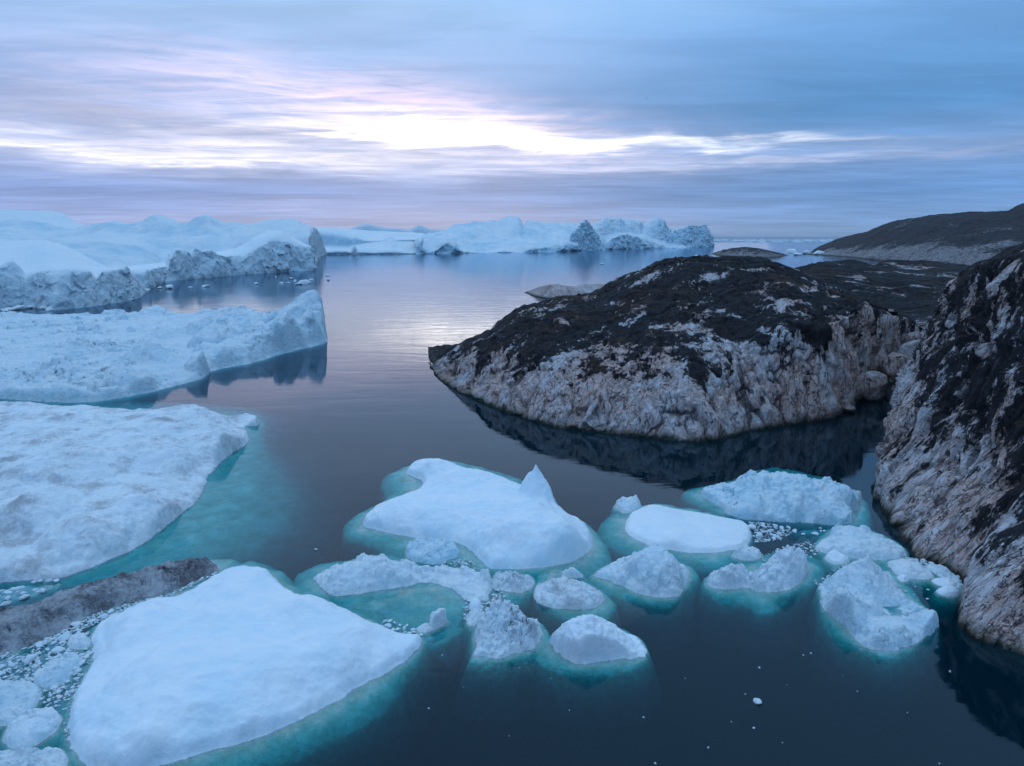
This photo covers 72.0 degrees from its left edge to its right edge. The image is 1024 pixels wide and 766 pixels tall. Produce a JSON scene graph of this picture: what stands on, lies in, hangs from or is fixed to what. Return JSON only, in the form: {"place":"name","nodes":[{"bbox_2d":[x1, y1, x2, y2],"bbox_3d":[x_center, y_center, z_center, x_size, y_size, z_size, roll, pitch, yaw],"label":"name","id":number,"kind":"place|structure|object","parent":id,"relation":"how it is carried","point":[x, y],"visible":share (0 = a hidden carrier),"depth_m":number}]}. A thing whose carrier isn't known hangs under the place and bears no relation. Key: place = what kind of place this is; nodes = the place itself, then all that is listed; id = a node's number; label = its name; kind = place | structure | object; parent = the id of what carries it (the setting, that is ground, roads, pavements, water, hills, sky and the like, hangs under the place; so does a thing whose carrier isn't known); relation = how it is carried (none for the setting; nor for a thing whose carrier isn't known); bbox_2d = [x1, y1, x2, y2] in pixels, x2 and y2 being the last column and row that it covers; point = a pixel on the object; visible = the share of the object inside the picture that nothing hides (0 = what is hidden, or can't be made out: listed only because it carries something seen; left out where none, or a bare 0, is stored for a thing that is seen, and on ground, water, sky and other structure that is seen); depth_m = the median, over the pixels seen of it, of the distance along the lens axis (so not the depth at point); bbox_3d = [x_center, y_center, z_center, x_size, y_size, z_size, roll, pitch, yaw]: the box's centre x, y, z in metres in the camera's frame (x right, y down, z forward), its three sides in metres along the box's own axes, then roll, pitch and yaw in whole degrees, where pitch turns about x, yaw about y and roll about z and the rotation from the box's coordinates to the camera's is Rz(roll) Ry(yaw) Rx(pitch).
{"place":"outdoors","nodes":[
{"label":"outdoors","id":0,"kind":"place"},
{"bbox_2d":[0,238,881,335],"bbox_3d":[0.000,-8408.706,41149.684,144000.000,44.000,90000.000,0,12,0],"label":"water","id":1,"kind":"structure","parent":0,"point":[428,281],"depth_m":497.40},
{"bbox_2d":[0,600,11,605],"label":"ice chunk","id":2,"kind":"object","parent":1,"relation":"on","point":[7,603],"visible":0.99,"depth_m":58.83},
{"bbox_2d":[7,661,15,667],"bbox_3d":[-35.933,20.194,50.542,0.783,0.395,0.406,11,18,19],"label":"ice chunk","id":3,"kind":"object","parent":1,"relation":"on","point":[10,664],"visible":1,"depth_m":50.41},
{"bbox_2d":[14,305,26,309],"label":"ice chunk","id":4,"kind":"object","parent":1,"relation":"on","point":[18,307],"visible":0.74,"depth_m":301.96},
{"bbox_2d":[18,594,29,600],"bbox_3d":[-41.498,18.229,59.947,0.566,0.473,0.836,14,20,42],"label":"ice chunk","id":5,"kind":"object","parent":1,"relation":"on","point":[24,597],"visible":1,"depth_m":59.79},
{"bbox_2d":[0,584,64,608],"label":"brash ice","id":6,"kind":"structure","parent":1,"relation":"on","point":[36,595],"depth_m":61.02},
{"bbox_2d":[35,641,43,647],"bbox_3d":[-35.552,19.689,53.030,0.816,0.332,0.611,10,20,30],"label":"ice chunk","id":7,"kind":"object","parent":1,"relation":"on","point":[39,644],"visible":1,"depth_m":52.91},
{"bbox_2d":[0,209,84,229],"bbox_3d":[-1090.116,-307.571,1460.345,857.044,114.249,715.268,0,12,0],"label":"iceberg","id":8,"kind":"object","parent":1,"relation":"on","point":[58,219],"visible":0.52,"depth_m":1353.79},
{"bbox_2d":[0,640,85,715],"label":"brash ice","id":9,"kind":"structure","parent":1,"relation":"on","point":[58,709],"depth_m":50.21},
{"bbox_2d":[0,629,93,753],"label":"brash ice","id":10,"kind":"structure","parent":1,"relation":"on","point":[75,669],"depth_m":49.81},
{"bbox_2d":[45,306,53,310],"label":"ice chunk","id":11,"kind":"object","parent":1,"relation":"on","point":[49,308],"visible":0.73,"depth_m":297.22},
{"bbox_2d":[50,685,58,689],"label":"ice chunk","id":12,"kind":"object","parent":1,"relation":"on","point":[53,687],"visible":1,"depth_m":47.90},
{"bbox_2d":[51,646,65,654],"bbox_3d":[-33.667,19.852,52.276,0.706,0.458,0.941,18,16,37],"label":"ice chunk","id":13,"kind":"object","parent":1,"relation":"on","point":[58,649],"visible":0.98,"depth_m":52.15},
{"bbox_2d":[57,633,71,640],"bbox_3d":[-34.168,19.479,53.860,1.026,0.577,0.719,-11,14,-36],"label":"ice chunk","id":14,"kind":"object","parent":1,"relation":"on","point":[66,636],"visible":0.91,"depth_m":53.73},
{"bbox_2d":[0,240,149,313],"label":"iceberg","id":15,"kind":"object","parent":1,"relation":"on","point":[36,274],"visible":0.94,"depth_m":321.76},
{"bbox_2d":[70,621,81,626],"bbox_3d":[-34.476,19.099,55.703,0.838,0.474,0.567,2,17,-11],"label":"ice chunk","id":16,"kind":"object","parent":1,"relation":"on","point":[75,623],"visible":1,"depth_m":55.57},
{"bbox_2d":[65,632,90,652],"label":"ice floe","id":17,"kind":"object","parent":1,"relation":"on","point":[78,641],"visible":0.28,"depth_m":52.81},
{"bbox_2d":[77,660,84,665],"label":"ice chunk","id":18,"kind":"object","parent":1,"relation":"on","point":[81,662],"visible":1,"depth_m":50.62},
{"bbox_2d":[98,614,108,617],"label":"ice chunk","id":19,"kind":"object","parent":1,"relation":"on","point":[103,615],"visible":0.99,"depth_m":56.85},
{"bbox_2d":[0,215,244,267],"bbox_3d":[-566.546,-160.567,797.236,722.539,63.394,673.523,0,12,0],"label":"iceberg","id":20,"kind":"object","parent":1,"relation":"on","point":[152,239],"visible":0.48,"depth_m":766.34},
{"bbox_2d":[33,572,217,646],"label":"brash ice","id":21,"kind":"structure","parent":1,"relation":"on","point":[126,606],"depth_m":57.58},
{"bbox_2d":[0,290,333,405],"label":"iceberg","id":22,"kind":"object","parent":1,"relation":"on","point":[156,353],"visible":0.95,"depth_m":177.22},
{"bbox_2d":[165,285,173,288],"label":"ice chunk","id":23,"kind":"object","parent":1,"relation":"on","point":[169,286],"visible":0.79,"depth_m":426.51},
{"bbox_2d":[115,230,317,288],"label":"iceberg","id":24,"kind":"object","parent":1,"relation":"on","point":[272,251],"visible":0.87,"depth_m":596.38},
{"bbox_2d":[227,219,325,259],"bbox_3d":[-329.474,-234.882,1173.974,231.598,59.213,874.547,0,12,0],"label":"iceberg","id":25,"kind":"object","parent":1,"relation":"on","point":[302,232],"visible":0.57,"depth_m":793.87},
{"bbox_2d":[298,279,309,283],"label":"ice chunk","id":26,"kind":"object","parent":1,"relation":"on","point":[305,281],"visible":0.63,"depth_m":471.20},
{"bbox_2d":[315,227,423,254],"bbox_3d":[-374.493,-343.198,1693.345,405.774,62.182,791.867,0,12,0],"label":"iceberg","id":27,"kind":"object","parent":1,"relation":"on","point":[343,241],"visible":0.75,"depth_m":1468.79},
{"bbox_2d":[351,223,443,233],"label":"iceberg","id":28,"kind":"object","parent":1,"relation":"on","point":[416,229],"visible":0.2,"depth_m":3181.26},
{"bbox_2d":[379,605,462,669],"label":"brash ice","id":29,"kind":"structure","parent":1,"relation":"on","point":[456,654],"depth_m":55.23},
{"bbox_2d":[413,608,451,637],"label":"ice floe","id":30,"kind":"object","parent":1,"relation":"on","point":[438,623],"visible":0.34,"depth_m":55.27},
{"bbox_2d":[434,559,481,571],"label":"brash ice","id":31,"kind":"structure","parent":1,"relation":"on","point":[461,563],"depth_m":66.33},
{"bbox_2d":[462,608,483,653],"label":"ice floe","id":32,"kind":"object","parent":1,"relation":"on","point":[474,615],"visible":0.22,"depth_m":55.99},
{"bbox_2d":[467,598,484,612],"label":"ice floe","id":33,"kind":"object","parent":1,"relation":"on","point":[475,603],"visible":0.17,"depth_m":58.26},
{"bbox_2d":[462,589,505,626],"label":"brash ice","id":34,"kind":"structure","parent":1,"relation":"on","point":[481,609],"depth_m":59.21},
{"bbox_2d":[414,216,578,253],"bbox_3d":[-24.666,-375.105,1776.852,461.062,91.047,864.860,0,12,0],"label":"iceberg","id":35,"kind":"object","parent":1,"relation":"on","point":[510,234],"visible":0.94,"depth_m":1623.12},
{"bbox_2d":[536,567,585,580],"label":"ice floe","id":36,"kind":"object","parent":1,"relation":"on","point":[572,573],"visible":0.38,"depth_m":63.84},
{"bbox_2d":[524,284,604,298],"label":"rock islet","id":37,"kind":"object","parent":1,"relation":"on","point":[549,291],"visible":0.44,"depth_m":364.50},
{"bbox_2d":[570,220,604,250],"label":"iceberg","id":38,"kind":"object","parent":1,"relation":"on","point":[584,235],"visible":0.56,"depth_m":1750.97},
{"bbox_2d":[609,495,642,515],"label":"ice floe","id":39,"kind":"object","parent":1,"relation":"on","point":[623,505],"visible":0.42,"depth_m":79.50},
{"bbox_2d":[592,217,686,249],"bbox_3d":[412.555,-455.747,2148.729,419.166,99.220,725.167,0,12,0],"label":"iceberg","id":40,"kind":"object","parent":1,"relation":"on","point":[620,233],"visible":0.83,"depth_m":2052.45},
{"bbox_2d":[428,254,922,484],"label":"rock island","id":41,"kind":"object","parent":1,"relation":"on","point":[698,369],"visible":0.98,"depth_m":120.81},
{"bbox_2d":[843,404,855,413],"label":"boulder","id":42,"kind":"object","parent":41,"relation":"on","point":[849,409],"visible":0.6,"depth_m":123.38},
{"bbox_2d":[861,371,887,406],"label":"boulder","id":43,"kind":"object","parent":41,"relation":"on","point":[875,383],"visible":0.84,"depth_m":131.51},
{"bbox_2d":[902,332,921,343],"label":"boulder","id":44,"kind":"object","parent":41,"relation":"on","point":[908,337],"visible":0.72,"depth_m":146.00},
{"bbox_2d":[671,224,714,246],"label":"iceberg","id":45,"kind":"object","parent":1,"relation":"on","point":[694,236],"visible":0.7,"depth_m":2401.60},
{"bbox_2d":[729,544,763,564],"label":"ice floe","id":46,"kind":"object","parent":1,"relation":"on","point":[746,554],"visible":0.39,"depth_m":67.33},
{"bbox_2d":[712,247,787,256],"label":"rock islet","id":47,"kind":"object","parent":1,"relation":"on","point":[747,251],"visible":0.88,"depth_m":1166.24},
{"bbox_2d":[747,524,755,530],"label":"ice chunk","id":48,"kind":"object","parent":1,"relation":"on","point":[752,527],"visible":0.8,"depth_m":74.07},
{"bbox_2d":[753,698,761,703],"bbox_3d":[16.203,21.035,46.542,0.509,0.330,0.678,-4,4,-25],"label":"ice chunk","id":49,"kind":"object","parent":1,"relation":"on","point":[757,701],"visible":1,"depth_m":46.43},
{"bbox_2d":[756,532,762,537],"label":"ice chunk","id":50,"kind":"object","parent":1,"relation":"on","point":[758,534],"visible":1,"depth_m":72.25},
{"bbox_2d":[749,522,791,542],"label":"brash ice","id":51,"kind":"structure","parent":1,"relation":"on","point":[759,539],"depth_m":73.24},
{"bbox_2d":[713,239,834,241],"bbox_3d":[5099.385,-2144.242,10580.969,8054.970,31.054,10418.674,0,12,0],"label":"pack ice","id":52,"kind":"structure","parent":1,"relation":"on","point":[773,240],"depth_m":7603.92},
{"bbox_2d":[761,540,818,561],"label":"brash ice","id":53,"kind":"structure","parent":1,"relation":"on","point":[801,548],"depth_m":69.42},
{"bbox_2d":[785,249,796,252],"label":"ice chunk","id":54,"kind":"object","parent":1,"relation":"on","point":[790,251],"visible":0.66,"depth_m":1452.62},
{"bbox_2d":[786,529,822,548],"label":"brash ice","id":55,"kind":"structure","parent":1,"relation":"on","point":[798,538],"depth_m":73.99},
{"bbox_2d":[813,250,824,254],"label":"ice chunk","id":56,"kind":"object","parent":1,"relation":"on","point":[817,252],"visible":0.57,"depth_m":1291.31},
{"bbox_2d":[813,564,846,586],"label":"brash ice","id":57,"kind":"structure","parent":1,"relation":"on","point":[822,579],"depth_m":63.75},
{"bbox_2d":[820,549,851,574],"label":"ice floe","id":58,"kind":"object","parent":1,"relation":"on","point":[834,558],"visible":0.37,"depth_m":66.48},
{"bbox_2d":[896,574,909,586],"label":"ice floe","id":59,"kind":"object","parent":1,"relation":"on","point":[903,579],"visible":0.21,"depth_m":62.99},
{"bbox_2d":[905,557,962,587],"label":"brash ice","id":60,"kind":"structure","parent":1,"relation":"on","point":[923,562],"depth_m":66.49},
{"bbox_2d":[924,578,955,605],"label":"ice floe","id":61,"kind":"object","parent":1,"relation":"on","point":[935,584],"visible":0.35,"depth_m":62.41},
{"bbox_2d":[923,564,961,591],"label":"ice floe","id":62,"kind":"object","parent":1,"relation":"on","point":[943,571],"visible":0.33,"depth_m":64.02},
{"bbox_2d":[0,0,1023,237],"label":"sky","id":63,"kind":"structure","parent":0,"point":[780,118]},
{"bbox_2d":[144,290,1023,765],"bbox_3d":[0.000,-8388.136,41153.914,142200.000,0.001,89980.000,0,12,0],"label":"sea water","id":64,"kind":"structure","parent":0,"point":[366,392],"depth_m":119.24},
{"bbox_2d":[0,679,45,735],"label":"ice floe","id":65,"kind":"object","parent":64,"relation":"on","point":[19,698],"visible":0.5,"depth_m":45.85},
{"bbox_2d":[23,654,35,665],"bbox_3d":[-35.039,20.045,51.105,0.734,0.588,1.047,-7,14,6],"label":"ice chunk","id":66,"kind":"object","parent":64,"relation":"on","point":[27,660],"visible":1,"depth_m":50.89},
{"bbox_2d":[0,706,64,750],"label":"ice floe","id":67,"kind":"object","parent":64,"relation":"on","point":[39,728],"visible":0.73,"depth_m":43.29},
{"bbox_2d":[0,744,71,765],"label":"ice floe","id":68,"kind":"object","parent":64,"relation":"on","point":[25,755],"visible":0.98,"depth_m":40.83},
{"bbox_2d":[32,652,80,697],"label":"ice floe","id":69,"kind":"object","parent":64,"relation":"on","point":[54,671],"visible":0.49,"depth_m":48.83},
{"bbox_2d":[0,557,239,661],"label":"debris berg","id":70,"kind":"object","parent":64,"relation":"on","point":[23,626],"visible":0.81,"depth_m":58.22},
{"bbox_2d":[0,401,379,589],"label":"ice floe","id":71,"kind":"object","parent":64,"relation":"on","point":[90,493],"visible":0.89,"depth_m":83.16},
{"bbox_2d":[57,561,445,765],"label":"ice floe","id":72,"kind":"object","parent":64,"relation":"on","point":[250,663],"visible":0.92,"depth_m":46.94},
{"bbox_2d":[293,553,493,695],"bbox_3d":[-10.300,18.690,63.366,21.277,6.570,15.301,8,14,35],"label":"ice floe","id":73,"kind":"object","parent":64,"relation":"on","point":[372,584],"visible":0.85,"depth_m":61.05},
{"bbox_2d":[402,535,459,565],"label":"ice floe","id":74,"kind":"object","parent":64,"relation":"on","point":[431,551],"visible":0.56,"depth_m":67.41},
{"bbox_2d":[337,458,612,578],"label":"ice floe","id":75,"kind":"object","parent":64,"relation":"on","point":[492,521],"visible":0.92,"depth_m":72.64},
{"bbox_2d":[452,595,549,723],"bbox_3d":[-0.222,20.229,54.158,8.755,7.059,8.944,0,12,0],"label":"ice floe","id":76,"kind":"object","parent":64,"relation":"on","point":[504,644],"visible":0.88,"depth_m":51.56},
{"bbox_2d":[492,571,536,617],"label":"ice floe","id":77,"kind":"object","parent":64,"relation":"on","point":[516,588],"visible":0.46,"depth_m":61.23},
{"bbox_2d":[529,574,623,634],"bbox_3d":[4.791,19.273,61.473,8.820,5.625,12.264,-5,13,-24],"label":"ice floe","id":78,"kind":"object","parent":64,"relation":"on","point":[556,603],"visible":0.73,"depth_m":58.74},
{"bbox_2d":[531,614,663,731],"bbox_3d":[5.949,20.194,53.621,11.003,7.080,9.697,0,12,0],"label":"ice floe","id":79,"kind":"object","parent":64,"relation":"on","point":[600,672],"visible":0.97,"depth_m":50.61},
{"bbox_2d":[587,543,700,652],"bbox_3d":[12.207,17.846,64.796,11.184,7.269,12.284,8,14,33],"label":"ice floe","id":80,"kind":"object","parent":64,"relation":"on","point":[651,590],"visible":0.91,"depth_m":60.64},
{"bbox_2d":[597,504,756,582],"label":"ice floe","id":81,"kind":"object","parent":64,"relation":"on","point":[703,545],"visible":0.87,"depth_m":71.46},
{"bbox_2d":[696,545,826,659],"bbox_3d":[23.696,17.843,64.815,17.377,7.415,9.530,-9,15,-38],"label":"ice floe","id":82,"kind":"object","parent":64,"relation":"on","point":[758,609],"visible":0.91,"depth_m":60.89},
{"bbox_2d":[676,467,875,554],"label":"ice floe","id":83,"kind":"object","parent":64,"relation":"on","point":[797,500],"visible":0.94,"depth_m":77.98},
{"bbox_2d":[808,523,909,566],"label":"ice floe","id":84,"kind":"object","parent":64,"relation":"on","point":[853,543],"visible":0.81,"depth_m":68.51},
{"bbox_2d":[799,556,946,716],"bbox_3d":[30.438,18.806,59.816,13.333,7.489,18.875,0,12,0],"label":"ice floe","id":85,"kind":"object","parent":64,"relation":"on","point":[871,633],"visible":0.97,"depth_m":54.36},
{"bbox_2d":[883,558,935,603],"bbox_3d":[36.664,18.766,65.559,6.396,4.937,7.364,0,12,0],"label":"ice floe","id":86,"kind":"object","parent":64,"relation":"on","point":[917,573],"visible":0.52,"depth_m":63.76},
{"bbox_2d":[926,585,960,642],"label":"ice floe","id":87,"kind":"object","parent":64,"relation":"on","point":[943,602],"visible":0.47,"depth_m":60.22},
{"bbox_2d":[793,259,969,410],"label":"rock shelf","id":88,"kind":"object","parent":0,"point":[912,290],"visible":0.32,"depth_m":213.68},
{"bbox_2d":[808,203,1023,264],"bbox_3d":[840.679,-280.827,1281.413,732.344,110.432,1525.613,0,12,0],"label":"hill","id":89,"kind":"structure","parent":0,"point":[969,238],"depth_m":964.60},
{"bbox_2d":[868,242,1023,743],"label":"rocky headland","id":90,"kind":"structure","parent":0,"point":[948,490],"depth_m":72.87},
{"bbox_2d":[878,352,912,380],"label":"boulder","id":91,"kind":"object","parent":90,"relation":"on","point":[891,365],"visible":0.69,"depth_m":133.14},
{"bbox_2d":[897,340,919,355],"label":"boulder","id":92,"kind":"object","parent":90,"relation":"on","point":[907,348],"visible":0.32,"depth_m":141.07}
]}

